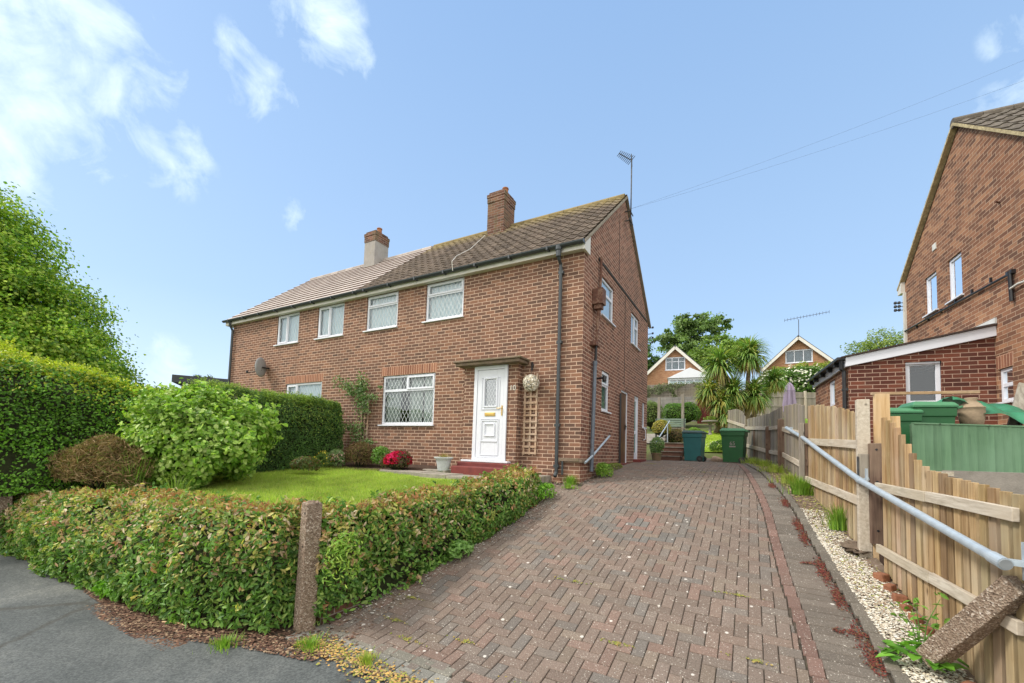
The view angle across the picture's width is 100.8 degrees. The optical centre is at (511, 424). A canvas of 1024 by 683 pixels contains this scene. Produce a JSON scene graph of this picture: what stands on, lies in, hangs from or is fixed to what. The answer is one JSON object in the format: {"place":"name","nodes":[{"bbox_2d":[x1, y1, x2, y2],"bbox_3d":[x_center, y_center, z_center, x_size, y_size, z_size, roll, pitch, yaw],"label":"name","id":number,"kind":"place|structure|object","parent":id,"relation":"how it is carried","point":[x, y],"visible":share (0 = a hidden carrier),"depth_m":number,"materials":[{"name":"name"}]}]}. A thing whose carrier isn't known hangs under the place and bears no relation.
{"place":"outdoors","nodes":[
{"label":"outdoors","id":0,"kind":"place"},
{"bbox_2d":[0,554,389,682],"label":"pavement","id":1,"kind":"structure","parent":0,"point":[53,630],"depth_m":3.70,"materials":[{"name":"grey asphalt"}]},
{"bbox_2d":[11,551,335,660],"bbox_3d":[-8.329,2.008,7.027,16.600,0.206,2.400,0,-4,29],"label":"soil strip","id":2,"kind":"object","parent":1,"relation":"on","point":[262,634],"visible":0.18,"depth_m":4.10,"materials":[{"name":"brown soil"}]},
{"bbox_2d":[0,481,326,635],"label":"box hedge","id":3,"kind":"object","parent":2,"relation":"on","point":[222,560],"visible":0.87,"depth_m":4.52,"materials":[{"name":"green plant"}]},
{"bbox_2d":[13,546,389,660],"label":"leaf litter","id":4,"kind":"object","parent":1,"relation":"on","point":[151,621],"visible":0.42,"depth_m":4.07,"materials":[{"name":"brown plant"}]},
{"bbox_2d":[92,575,130,600],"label":"broad leaf weed","id":5,"kind":"object","parent":4,"relation":"on","point":[100,588],"visible":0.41,"depth_m":4.81,"materials":[{"name":"green plant"}]},
{"bbox_2d":[192,629,246,654],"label":"grass tuft","id":6,"kind":"object","parent":1,"relation":"on","point":[221,643],"visible":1,"depth_m":3.80,"materials":[{"name":"green plant"}]},
{"bbox_2d":[290,629,328,659],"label":"grass tuft","id":7,"kind":"object","parent":1,"relation":"on","point":[309,642],"visible":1,"depth_m":3.79,"materials":[{"name":"green plant"}]},
{"bbox_2d":[292,631,438,682],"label":"dry moss","id":8,"kind":"object","parent":1,"relation":"on","point":[377,672],"visible":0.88,"depth_m":3.51,"materials":[{"name":"yellow plant"}]},
{"bbox_2d":[85,465,464,523],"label":"lawn","id":9,"kind":"structure","parent":0,"point":[296,485],"depth_m":7.31,"materials":[{"name":"green plant"}]},
{"bbox_2d":[46,431,155,489],"bbox_3d":[-6.691,0.596,6.857,2.684,0.972,0.935,0,-4,29],"label":"twiggy shrub","id":10,"kind":"object","parent":9,"relation":"on","point":[106,454],"visible":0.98,"depth_m":6.44,"materials":[{"name":"brown plant"}]},
{"bbox_2d":[0,336,217,496],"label":"privet hedge","id":11,"kind":"object","parent":9,"relation":"on","point":[49,407],"visible":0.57,"depth_m":7.24,"materials":[{"name":"green plant"}]},
{"bbox_2d":[95,454,155,491],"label":"tall grass","id":12,"kind":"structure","parent":9,"relation":"on","point":[136,479],"depth_m":6.39,"materials":[{"name":"green plant"}]},
{"bbox_2d":[115,375,287,489],"bbox_3d":[-5.548,0.185,7.658,3.255,2.094,2.474,0,-4,29],"label":"leafy shrub","id":13,"kind":"object","parent":9,"relation":"on","point":[205,435],"visible":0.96,"depth_m":6.88,"materials":[{"name":"green plant"}]},
{"bbox_2d":[187,376,344,474],"bbox_3d":[-5.908,0.149,10.331,1.341,2.281,3.714,-1,-4,37],"label":"yew hedge","id":14,"kind":"object","parent":9,"relation":"on","point":[313,428],"visible":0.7,"depth_m":10.53,"materials":[{"name":"green plant"}]},
{"bbox_2d":[289,456,320,470],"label":"shrub","id":15,"kind":"object","parent":9,"relation":"on","point":[307,465],"visible":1,"depth_m":9.00,"materials":[{"name":"green plant"}]},
{"bbox_2d":[323,461,436,470],"bbox_3d":[-3.618,1.057,10.701,4.000,0.152,1.170,0,-4,29],"label":"garden bed","id":16,"kind":"object","parent":9,"relation":"on","point":[377,467],"visible":0.39,"depth_m":10.42,"materials":[{"name":"soil"}]},
{"bbox_2d":[327,449,345,465],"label":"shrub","id":17,"kind":"object","parent":16,"relation":"on","point":[338,454],"visible":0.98,"depth_m":10.48,"materials":[{"name":"green plant"}]},
{"bbox_2d":[331,369,381,444],"bbox_3d":[-4.349,-0.252,11.619,2.048,2.554,0.313,0,-4,29],"label":"climbing rose","id":18,"kind":"object","parent":16,"relation":"on","point":[362,390],"visible":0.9,"depth_m":11.57,"materials":[{"name":"green plant"}]},
{"bbox_2d":[344,441,377,466],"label":"twiggy shrub","id":19,"kind":"object","parent":16,"relation":"on","point":[357,452],"visible":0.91,"depth_m":10.46,"materials":[{"name":"brown plant"}]},
{"bbox_2d":[370,445,389,464],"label":"green perennial","id":20,"kind":"object","parent":16,"relation":"on","point":[377,451],"visible":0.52,"depth_m":10.29,"materials":[{"name":"green plant"}]},
{"bbox_2d":[379,450,412,469],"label":"azalea bush","id":21,"kind":"object","parent":16,"relation":"on","point":[397,459],"visible":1,"depth_m":9.58,"materials":[{"name":"red plant"}]},
{"bbox_2d":[106,392,815,488],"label":"ground","id":22,"kind":"structure","parent":0,"point":[703,427],"depth_m":20.33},
{"bbox_2d":[0,181,155,385],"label":"lime tree","id":23,"kind":"object","parent":22,"relation":"on","point":[34,294],"visible":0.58,"depth_m":21.96,"materials":[{"name":"green plant"}]},
{"bbox_2d":[171,374,227,387],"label":"flat roofed building","id":24,"kind":"structure","parent":22,"relation":"on","point":[176,379],"depth_m":22.52,"materials":[{"name":"grey"}]},
{"bbox_2d":[222,227,432,459],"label":"brick house","id":25,"kind":"structure","parent":22,"relation":"on","point":[302,338],"depth_m":13.67,"materials":[{"name":"brown brick"}]},
{"bbox_2d":[273,312,299,346],"bbox_3d":[-7.281,-3.079,13.805,1.250,1.025,0.202,0,-4,29],"label":"window","id":26,"kind":"structure","parent":25,"relation":"in","point":[289,327],"depth_m":13.85,"materials":[{"name":"white plastic"}]},
{"bbox_2d":[287,382,321,397],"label":"window","id":27,"kind":"structure","parent":25,"relation":"in","point":[314,388],"depth_m":13.21,"materials":[{"name":"white plastic"}]},
{"bbox_2d":[314,303,344,339],"bbox_3d":[-5.452,-3.085,12.774,1.290,1.025,0.202,0,-4,29],"label":"window","id":28,"kind":"structure","parent":25,"relation":"in","point":[331,318],"depth_m":12.81,"materials":[{"name":"white plastic"}]},
{"bbox_2d":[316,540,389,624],"bbox_3d":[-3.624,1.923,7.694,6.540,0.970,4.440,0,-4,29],"label":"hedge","id":29,"kind":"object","parent":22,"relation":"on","point":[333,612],"depth_m":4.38,"materials":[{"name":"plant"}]},
{"bbox_2d":[351,187,653,483],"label":"brick house","id":30,"kind":"structure","parent":22,"relation":"on","point":[457,337],"depth_m":10.22,"materials":[{"name":"brown brick"}]},
{"bbox_2d":[363,291,398,332],"bbox_3d":[-3.580,-3.090,11.717,1.290,1.025,0.202,0,-4,29],"label":"window","id":31,"kind":"structure","parent":30,"relation":"in","point":[382,309],"depth_m":11.78,"materials":[{"name":"white plastic"}]},
{"bbox_2d":[377,373,434,425],"bbox_3d":[-2.693,-0.616,11.068,1.900,1.345,0.291,0,-4,29],"label":"window","id":32,"kind":"structure","parent":30,"relation":"in","point":[393,384],"depth_m":11.08,"materials":[{"name":"white plastic"}]},
{"bbox_2d":[422,277,463,323],"bbox_3d":[-1.690,-3.095,10.651,1.290,1.025,0.202,0,-4,29],"label":"window","id":33,"kind":"structure","parent":30,"relation":"in","point":[445,299],"depth_m":10.71,"materials":[{"name":"white plastic"}]},
{"bbox_2d":[472,364,508,460],"bbox_3d":[-0.495,-0.255,9.447,0.870,2.115,0.142,0,-4,29],"label":"door","id":34,"kind":"structure","parent":30,"relation":"in","point":[489,433],"depth_m":9.42,"materials":[{"name":"white plastic"}]},
{"bbox_2d":[522,373,537,454],"bbox_3d":[0.395,-0.217,9.152,0.340,1.760,0.026,0,-4,29],"label":"trellis","id":35,"kind":"object","parent":30,"relation":"attached to","point":[530,409],"visible":0.9,"depth_m":9.13,"materials":[{"name":"brown wood"}]},
{"bbox_2d":[523,362,538,390],"bbox_3d":[0.404,-1.033,9.051,0.370,0.665,0.368,0,-4,29],"label":"flower ball","id":36,"kind":"object","parent":30,"relation":"attached to","point":[532,380],"visible":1,"depth_m":8.94,"materials":[{"name":"white plant"}]},
{"bbox_2d":[601,371,611,413],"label":"window","id":37,"kind":"structure","parent":30,"relation":"in","point":[604,398],"depth_m":10.22,"materials":[{"name":"white plastic"}]},
{"bbox_2d":[601,278,615,327],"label":"window","id":38,"kind":"structure","parent":30,"relation":"in","point":[607,311],"depth_m":10.50,"materials":[{"name":"white plastic"}]},
{"bbox_2d":[621,390,626,462],"bbox_3d":[3.035,0.081,11.572,0.120,1.957,0.724,0,-4,29],"label":"side door","id":39,"kind":"structure","parent":30,"relation":"in","point":[624,395],"depth_m":11.68,"materials":[{"name":"white plastic"}]},
{"bbox_2d":[631,313,640,350],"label":"window","id":40,"kind":"structure","parent":30,"relation":"in","point":[634,322],"depth_m":12.77,"materials":[{"name":"white plastic"}]},
{"bbox_2d":[634,397,637,458],"bbox_3d":[3.702,0.114,12.805,0.070,1.887,0.524,0,-4,29],"label":"side door","id":41,"kind":"structure","parent":30,"relation":"in","point":[636,399],"depth_m":12.94,"materials":[{"name":"white plastic"}]},
{"bbox_2d":[647,400,664,428],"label":"garden shrub","id":42,"kind":"object","parent":22,"relation":"on","point":[652,408],"visible":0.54,"depth_m":20.84,"materials":[{"name":"green plant"}]},
{"bbox_2d":[651,419,671,436],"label":"garden shrub","id":43,"kind":"object","parent":22,"relation":"on","point":[658,427],"visible":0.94,"depth_m":17.14,"materials":[{"name":"yellow plant"}]},
{"bbox_2d":[655,420,683,460],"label":"garden steps","id":44,"kind":"structure","parent":22,"relation":"on","point":[673,451],"depth_m":15.78,"materials":[{"name":"brick"}]},
{"bbox_2d":[647,397,696,421],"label":"garden wall","id":45,"kind":"structure","parent":22,"relation":"on","point":[666,400],"depth_m":24.54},
{"bbox_2d":[647,381,727,397],"bbox_3d":[7.503,-1.798,25.453,10.100,1.283,0.373,0,-4,26],"label":"trellis fence","id":46,"kind":"object","parent":45,"relation":"on","point":[676,389],"visible":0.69,"depth_m":24.55,"materials":[{"name":"grey wood"}]},
{"bbox_2d":[647,345,705,384],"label":"chalet house","id":47,"kind":"structure","parent":22,"relation":"on","point":[674,364],"depth_m":42.10,"materials":[{"name":"orange brick"}]},
{"bbox_2d":[665,357,684,370],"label":"window","id":48,"kind":"structure","parent":47,"relation":"in","point":[672,363],"depth_m":42.29,"materials":[{"name":"white plastic"}]},
{"bbox_2d":[661,402,701,422],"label":"garden shrub","id":49,"kind":"object","parent":22,"relation":"on","point":[690,412],"visible":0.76,"depth_m":21.08,"materials":[{"name":"green plant"}]},
{"bbox_2d":[650,311,733,357],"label":"oak tree","id":50,"kind":"object","parent":22,"relation":"on","point":[688,332],"visible":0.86,"depth_m":58.32,"materials":[{"name":"green plant"}]},
{"bbox_2d":[687,331,758,367],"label":"ash tree","id":51,"kind":"object","parent":22,"relation":"on","point":[696,353],"visible":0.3,"depth_m":49.73,"materials":[{"name":"green plant"}]},
{"bbox_2d":[724,409,745,427],"bbox_3d":[8.918,0.217,17.090,0.062,1.836,3.773,1,-4,16],"label":"picket fence","id":52,"kind":"object","parent":22,"relation":"on","point":[736,418],"visible":0.41,"depth_m":16.60,"materials":[{"name":"brown wood"}]},
{"bbox_2d":[737,390,815,418],"bbox_3d":[16.838,-0.970,25.037,9.523,2.020,0.110,2,-4,2],"label":"panel fence","id":53,"kind":"object","parent":22,"relation":"on","point":[806,399],"visible":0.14,"depth_m":25.09,"materials":[{"name":"brown wood"}]},
{"bbox_2d":[744,363,822,391],"bbox_3d":[19.558,-2.651,29.175,6.444,2.997,3.001,0,-4,29],"label":"flowering shrub","id":54,"kind":"object","parent":22,"relation":"on","point":[798,377],"visible":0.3,"depth_m":28.34,"materials":[{"name":"green plant"}]},
{"bbox_2d":[782,379,796,411],"bbox_3d":[13.180,-1.086,20.098,0.642,2.100,0.626,0,-4,29],"label":"garden parasol","id":55,"kind":"object","parent":22,"relation":"on","point":[789,397],"visible":0.78,"depth_m":20.01,"materials":[{"name":"fabric"}]},
{"bbox_2d":[761,335,833,374],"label":"chalet house","id":56,"kind":"structure","parent":22,"relation":"on","point":[796,350],"depth_m":42.06,"materials":[{"name":"orange brick"}]},
{"bbox_2d":[785,349,812,363],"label":"window","id":57,"kind":"structure","parent":56,"relation":"in","point":[792,356],"depth_m":42.13,"materials":[{"name":"white plastic"}]},
{"bbox_2d":[752,463,977,682],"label":"gravel strip","id":58,"kind":"object","parent":22,"relation":"on","point":[875,562],"visible":0.27,"depth_m":4.17,"materials":[{"name":"beige gravel"}]},
{"bbox_2d":[745,414,769,460],"bbox_3d":[7.942,0.511,13.761,0.061,1.575,2.925,1,-4,17],"label":"picket fence","id":59,"kind":"object","parent":58,"relation":"on","point":[760,423],"visible":0.62,"depth_m":13.63,"materials":[{"name":"brown wood"}]},
{"bbox_2d":[769,406,782,463],"bbox_3d":[6.966,0.349,11.207,0.061,1.530,2.280,0,-4,25],"label":"picket fence","id":60,"kind":"object","parent":58,"relation":"on","point":[776,414],"visible":0.61,"depth_m":11.42,"materials":[{"name":"brown wood"}]},
{"bbox_2d":[782,403,804,477],"bbox_3d":[5.704,0.343,8.634,0.062,1.743,3.091,0,-4,27],"label":"picket fence","id":61,"kind":"object","parent":58,"relation":"on","point":[794,415],"visible":0.65,"depth_m":8.61,"materials":[{"name":"brown wood"}]},
{"bbox_2d":[778,474,814,495],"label":"grass tuft","id":62,"kind":"object","parent":58,"relation":"on","point":[800,487],"visible":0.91,"depth_m":6.85,"materials":[{"name":"green plant"}]},
{"bbox_2d":[805,404,856,540],"bbox_3d":[4.489,0.581,5.990,0.061,1.935,2.355,0,-4,22],"label":"picket fence","id":63,"kind":"object","parent":58,"relation":"on","point":[831,431],"visible":0.59,"depth_m":5.82,"materials":[{"name":"brown wood"}]},
{"bbox_2d":[820,501,847,530],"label":"grass tuft","id":64,"kind":"object","parent":58,"relation":"on","point":[838,520],"visible":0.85,"depth_m":5.41,"materials":[{"name":"green plant"}]},
{"bbox_2d":[756,464,921,616],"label":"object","id":65,"kind":"object","parent":58,"relation":"on","point":[835,551],"visible":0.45,"depth_m":4.76,"materials":[{"name":"beige gravel"}]},
{"bbox_2d":[838,540,868,554],"bbox_3d":[4.050,1.443,4.978,0.324,0.120,0.725,0,-4,29],"label":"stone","id":66,"kind":"object","parent":58,"relation":"on","point":[850,546],"visible":0.62,"depth_m":4.87,"materials":[{"name":"beige stone"}]},
{"bbox_2d":[855,399,882,559],"bbox_3d":[3.985,0.665,4.728,0.213,1.900,0.208,0,-4,29],"label":"fence post","id":67,"kind":"object","parent":58,"relation":"on","point":[869,510],"visible":0.71,"depth_m":4.72,"materials":[{"name":"brown wood"}]},
{"bbox_2d":[785,426,1023,579],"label":"handrail","id":68,"kind":"object","parent":67,"relation":"attached to","point":[998,560],"visible":0.99,"depth_m":3.19,"materials":[{"name":"metal"}]},
{"bbox_2d":[801,509,973,682],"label":"stone chips","id":69,"kind":"object","parent":58,"relation":"on","point":[888,624],"visible":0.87,"depth_m":3.84,"materials":[{"name":"beige gravel"}]},
{"bbox_2d":[876,592,968,673],"bbox_3d":[3.050,1.489,3.157,0.476,0.551,0.485,4,-4,-36],"label":"broad leaf weed","id":70,"kind":"object","parent":69,"relation":"on","point":[897,649],"visible":0.87,"depth_m":3.12,"materials":[{"name":"green plant"}]},
{"bbox_2d":[875,417,1023,682],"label":"picket fence","id":71,"kind":"object","parent":58,"relation":"on","point":[923,562],"visible":0.78,"depth_m":3.23,"materials":[{"name":"brown wood"}]},
{"bbox_2d":[840,327,903,355],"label":"feathery shrub","id":72,"kind":"object","parent":22,"relation":"on","point":[870,344],"visible":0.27,"depth_m":30.14,"materials":[{"name":"green plant"}]},
{"bbox_2d":[806,102,1023,442],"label":"brick house","id":73,"kind":"structure","parent":22,"relation":"on","point":[960,289],"depth_m":8.38,"materials":[{"name":"brown brick"}]},
{"bbox_2d":[905,361,940,402],"bbox_3d":[8.010,-0.798,8.269,0.526,0.834,0.050,0,-4,25],"label":"window","id":74,"kind":"structure","parent":73,"relation":"in","point":[937,376],"depth_m":8.22,"materials":[{"name":"white plastic"}]},
{"bbox_2d":[922,272,938,317],"bbox_3d":[10.002,-3.094,10.078,0.152,0.965,0.680,0,-4,25],"label":"window","id":75,"kind":"structure","parent":73,"relation":"in","point":[931,281],"depth_m":10.15,"materials":[{"name":"white plastic"}]},
{"bbox_2d":[945,253,963,304],"bbox_3d":[9.547,-3.145,9.097,0.152,0.975,0.660,0,-4,25],"label":"window","id":76,"kind":"structure","parent":73,"relation":"in","point":[956,291],"depth_m":9.17,"materials":[{"name":"white plastic"}]},
{"bbox_2d":[999,367,1013,403],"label":"window","id":77,"kind":"structure","parent":73,"relation":"in","point":[1006,374],"depth_m":7.58,"materials":[{"name":"white plastic"}]},
{"bbox_2d":[380,469,550,482],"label":"garden path","id":78,"kind":"structure","parent":0,"point":[437,474],"depth_m":8.76,"materials":[{"name":"grey concrete"}]},
{"bbox_2d":[433,454,452,471],"bbox_3d":[-1.603,0.827,9.443,0.822,0.452,0.575,3,-4,-22],"label":"flower pot","id":79,"kind":"object","parent":78,"relation":"on","point":[443,462],"visible":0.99,"depth_m":9.34,"materials":[{"name":"white ceramic"}]},
{"bbox_2d":[0,0,1023,389],"label":"sky","id":80,"kind":"structure","parent":0,"point":[206,161],"materials":[{"name":"blue"}]},
{"bbox_2d":[252,458,911,682],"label":"driveway","id":81,"kind":"structure","parent":0,"point":[505,571],"depth_m":4.32,"materials":[{"name":"brick"}]},
{"bbox_2d":[293,500,322,632],"bbox_3d":[-2.001,1.395,4.167,0.179,1.290,0.156,-1,-4,43],"label":"concrete post","id":82,"kind":"object","parent":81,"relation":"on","point":[308,560],"visible":0.98,"depth_m":4.12,"materials":[{"name":"brown concrete"}]},
{"bbox_2d":[293,462,544,625],"bbox_3d":[-0.818,1.385,6.294,1.349,1.608,4.996,0,-4,29],"label":"box hedge","id":83,"kind":"object","parent":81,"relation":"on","point":[422,528],"visible":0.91,"depth_m":5.08,"materials":[{"name":"green plant"}]},
{"bbox_2d":[322,530,362,588],"bbox_3d":[-1.625,1.280,4.087,0.397,0.530,0.378,0,-4,29],"label":"fern weed","id":84,"kind":"object","parent":83,"relation":"in","point":[342,548],"visible":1,"depth_m":4.08,"materials":[{"name":"green plant"}]},
{"bbox_2d":[444,539,473,560],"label":"broad leaf weed","id":85,"kind":"object","parent":81,"relation":"on","point":[462,545],"visible":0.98,"depth_m":5.43,"materials":[{"name":"green plant"}]},
{"bbox_2d":[333,476,601,624],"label":"leaf crumbs","id":86,"kind":"object","parent":81,"relation":"on","point":[346,614],"visible":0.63,"depth_m":5.07,"materials":[{"name":"brown plant"}]},
{"bbox_2d":[351,463,788,682],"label":"joint moss","id":87,"kind":"object","parent":81,"relation":"on","point":[617,643],"visible":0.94,"depth_m":3.85,"materials":[{"name":"green plant"}]},
{"bbox_2d":[649,436,664,460],"bbox_3d":[4.836,0.808,14.137,0.519,0.828,0.499,0,-4,29],"label":"flower pot","id":88,"kind":"object","parent":81,"relation":"on","point":[656,453],"visible":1,"depth_m":14.05,"materials":[{"name":"ceramic"}]},
{"bbox_2d":[681,430,708,461],"bbox_3d":[6.428,0.768,14.851,0.760,1.082,0.682,-1,-4,37],"label":"wheelie bin","id":89,"kind":"object","parent":81,"relation":"on","point":[694,444],"visible":1,"depth_m":14.65,"materials":[{"name":"teal plastic"}]},
{"bbox_2d":[719,428,749,462],"bbox_3d":[7.509,0.726,14.245,0.844,1.160,0.724,-1,-4,37],"label":"wheelie bin","id":90,"kind":"object","parent":81,"relation":"on","point":[734,442],"visible":0.92,"depth_m":14.03,"materials":[{"name":"green plastic"}]},
{"bbox_2d":[777,419,783,467],"bbox_3d":[6.384,0.505,10.057,0.130,1.266,0.130,0,-4,29],"label":"fence post","id":91,"kind":"object","parent":81,"relation":"on","point":[780,438],"visible":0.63,"depth_m":10.01,"materials":[{"name":"brown wood"}]},
{"bbox_2d":[799,423,807,489],"bbox_3d":[4.958,0.593,7.111,0.230,1.220,0.145,0,-4,29],"label":"fence post","id":92,"kind":"object","parent":81,"relation":"on","point":[803,454],"visible":0.39,"depth_m":7.10,"materials":[{"name":"brown wood"}]},
{"bbox_2d":[767,483,887,680],"bbox_3d":[3.700,1.476,5.419,0.352,1.156,5.478,0,-4,24],"label":"red sedum","id":93,"kind":"object","parent":81,"relation":"on","point":[837,596],"visible":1,"depth_m":3.91,"materials":[{"name":"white plant"}]},
{"bbox_2d":[705,431,721,451],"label":"back lawn","id":94,"kind":"structure","parent":0,"point":[706,447],"depth_m":16.70,"materials":[{"name":"green plant"}]},
{"bbox_2d":[693,377,738,432],"bbox_3d":[9.105,-0.873,18.837,2.144,2.654,1.582,0,-4,29],"label":"cabbage palm","id":95,"kind":"object","parent":94,"relation":"on","point":[717,403],"visible":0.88,"depth_m":18.64,"materials":[{"name":"green plant"}]},
{"bbox_2d":[697,334,787,425],"bbox_3d":[10.361,-1.893,19.047,4.067,4.527,2.118,2,-4,3],"label":"cabbage palm","id":96,"kind":"object","parent":94,"relation":"on","point":[748,398],"visible":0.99,"depth_m":18.78,"materials":[{"name":"green plant"}]},
{"bbox_2d":[942,470,1023,494],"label":"neighbour yard","id":97,"kind":"structure","parent":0,"point":[1009,482],"depth_m":4.99,"materials":[{"name":"grey concrete"}]},
{"bbox_2d":[890,408,923,443],"bbox_3d":[5.537,0.202,6.029,0.486,0.846,0.416,0,-4,21],"label":"wheelie bin","id":98,"kind":"object","parent":97,"relation":"on","point":[908,416],"visible":0.17,"depth_m":5.87,"materials":[{"name":"green plastic"}]},
{"bbox_2d":[898,401,962,423],"bbox_3d":[5.865,0.163,5.939,0.559,0.934,0.465,0,-4,21],"label":"wheelie bin","id":99,"kind":"object","parent":97,"relation":"on","point":[939,412],"visible":0.38,"depth_m":5.77,"materials":[{"name":"green plastic"}]},
{"bbox_2d":[909,422,1023,477],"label":"green fence panel","id":100,"kind":"object","parent":97,"relation":"on","point":[938,447],"visible":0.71,"depth_m":5.24,"materials":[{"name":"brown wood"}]},
{"bbox_2d":[873,394,900,442],"bbox_3d":[4.677,-0.019,5.284,0.260,0.720,0.040,0,-4,29],"label":"board","id":101,"kind":"object","parent":100,"relation":"on","point":[881,405],"visible":0.46,"depth_m":5.30,"materials":[{"name":"brown wood"}]},
{"bbox_2d":[870,390,979,394],"bbox_3d":[5.197,-0.393,5.331,1.298,0.090,0.030,2,-4,3],"label":"batten","id":102,"kind":"object","parent":101,"relation":"on","point":[931,392],"visible":1,"depth_m":5.32,"materials":[{"name":"brown wood"}]},
{"bbox_3d":[6.685,0.355,5.870,1.100,0.595,0.720,0,-4,29],"label":"stone block","id":103,"kind":"object","parent":97,"relation":"on","visible":0},
{"bbox_2d":[957,397,985,424],"bbox_3d":[6.331,-0.162,5.835,0.274,0.400,0.274,0,-4,29],"label":"stone urn","id":104,"kind":"object","parent":103,"relation":"on","point":[972,411],"visible":0.81,"depth_m":5.76,"materials":[{"name":"beige stone"}]},
{"bbox_2d":[937,396,1023,423],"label":"tarpaulin","id":105,"kind":"object","parent":103,"relation":"on","point":[1015,413],"visible":0.76,"depth_m":5.83,"materials":[{"name":"green plastic"}]},
{"bbox_2d":[1007,382,1023,425],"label":"plank","id":106,"kind":"object","parent":103,"relation":"on","point":[1018,401],"visible":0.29,"depth_m":5.97,"materials":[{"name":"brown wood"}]},
{"bbox_3d":[3.046,1.232,2.406,0.160,1.460,0.145,0,-4,29],"label":"concrete post","id":107,"kind":"object","parent":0,"visible":0},
{"bbox_2d":[916,575,1023,667],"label":"concrete strut","id":108,"kind":"object","parent":107,"relation":"attached to","point":[981,616],"visible":0.82,"depth_m":2.73,"materials":[{"name":"brown concrete"}]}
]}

